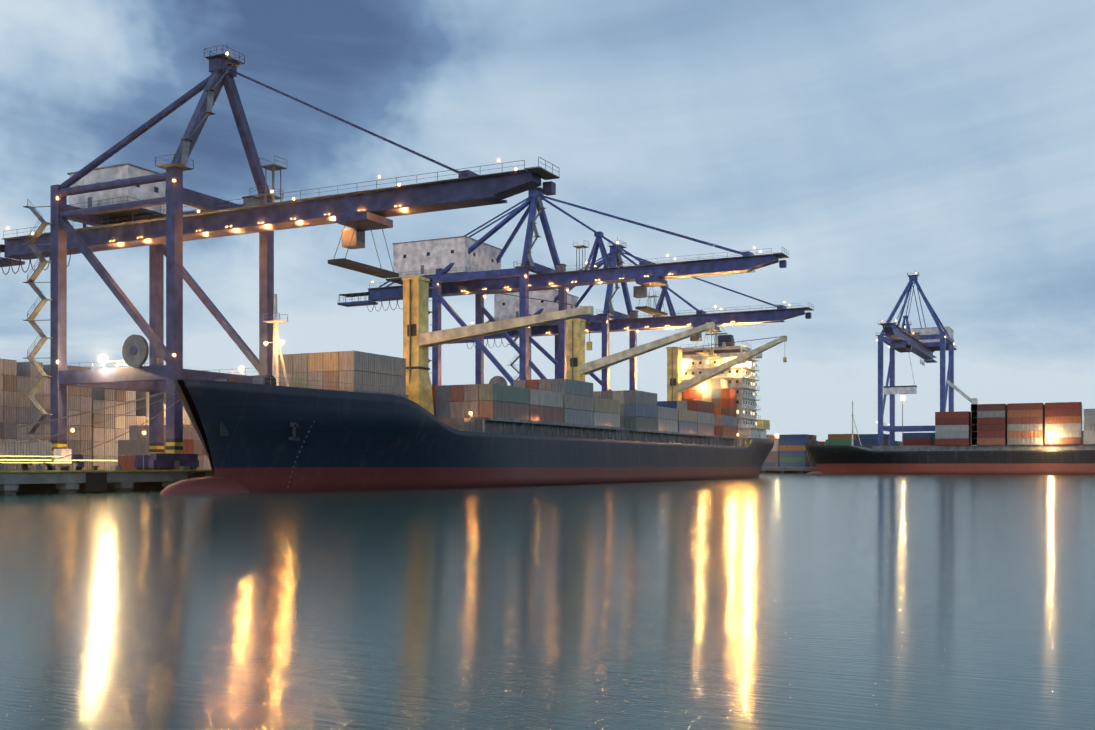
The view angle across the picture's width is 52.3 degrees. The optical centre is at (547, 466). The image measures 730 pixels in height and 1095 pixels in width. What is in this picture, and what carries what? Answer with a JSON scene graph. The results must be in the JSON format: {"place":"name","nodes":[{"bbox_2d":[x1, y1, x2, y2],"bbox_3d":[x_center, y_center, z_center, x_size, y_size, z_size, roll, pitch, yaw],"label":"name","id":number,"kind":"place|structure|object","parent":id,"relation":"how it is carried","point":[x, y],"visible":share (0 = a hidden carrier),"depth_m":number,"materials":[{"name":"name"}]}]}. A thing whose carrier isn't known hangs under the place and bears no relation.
{"place":"outdoors","nodes":[
{"label":"outdoors","id":0,"kind":"place"},
{"bbox_2d":[0,466,817,494],"bbox_3d":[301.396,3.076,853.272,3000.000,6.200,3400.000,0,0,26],"label":"quay ground","id":1,"kind":"structure","parent":0,"point":[14,482],"depth_m":134.41,"materials":[{"name":"concrete"}]},
{"bbox_2d":[0,429,189,469],"bbox_3d":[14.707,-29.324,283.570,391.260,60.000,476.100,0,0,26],"label":"quay furniture","id":2,"kind":"object","parent":1,"relation":"on","point":[29,453],"visible":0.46,"depth_m":148.13,"materials":[{"name":"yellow metal"}]},
{"bbox_2d":[0,43,559,469],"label":"gantry crane","id":3,"kind":"object","parent":1,"relation":"on","point":[120,206],"visible":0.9,"depth_m":156.08,"materials":[{"name":"paint"}]},
{"bbox_2d":[0,359,1083,469],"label":"shipping containers","id":4,"kind":"object","parent":1,"relation":"on","point":[18,407],"visible":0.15,"depth_m":195.49,"materials":[{"name":"metal"}]},
{"bbox_2d":[337,183,788,385],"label":"gantry crane","id":5,"kind":"object","parent":1,"relation":"on","point":[465,261],"visible":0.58,"depth_m":248.25,"materials":[{"name":"paint"}]},
{"bbox_2d":[100,356,1051,445],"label":"floodlights","id":6,"kind":"object","parent":1,"relation":"on","point":[103,358],"visible":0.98,"depth_m":438.77,"materials":[{"name":"grey metal"}]},
{"bbox_2d":[448,237,813,390],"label":"gantry crane","id":7,"kind":"object","parent":1,"relation":"on","point":[506,307],"visible":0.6,"depth_m":285.14,"materials":[{"name":"paint"}]},
{"bbox_2d":[876,272,956,445],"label":"gantry crane","id":8,"kind":"object","parent":1,"relation":"on","point":[925,343],"visible":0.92,"depth_m":471.96,"materials":[{"name":"paint"}]},
{"bbox_2d":[0,473,1094,729],"bbox_3d":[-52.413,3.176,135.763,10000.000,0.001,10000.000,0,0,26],"label":"water","id":9,"kind":"structure","parent":0,"point":[784,601],"depth_m":25.25,"materials":[{"name":"teal"}]},
{"bbox_2d":[160,276,786,494],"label":"ship","id":10,"kind":"object","parent":9,"relation":"on","point":[339,420],"visible":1,"depth_m":168.98,"materials":[{"name":"paint"}]},
{"bbox_2d":[0,386,188,466],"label":"mooring lines","id":11,"kind":"object","parent":10,"relation":"attached to","point":[95,423],"visible":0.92,"depth_m":124.45,"materials":[{"name":"fabric"}]},
{"bbox_2d":[804,380,1094,474],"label":"ship","id":12,"kind":"object","parent":9,"relation":"on","point":[998,439],"visible":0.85,"depth_m":421.49,"materials":[{"name":"paint"}]},
{"bbox_2d":[0,0,1094,444],"label":"sky","id":13,"kind":"structure","parent":0,"point":[875,143],"materials":[{"name":"blue"}]}
]}

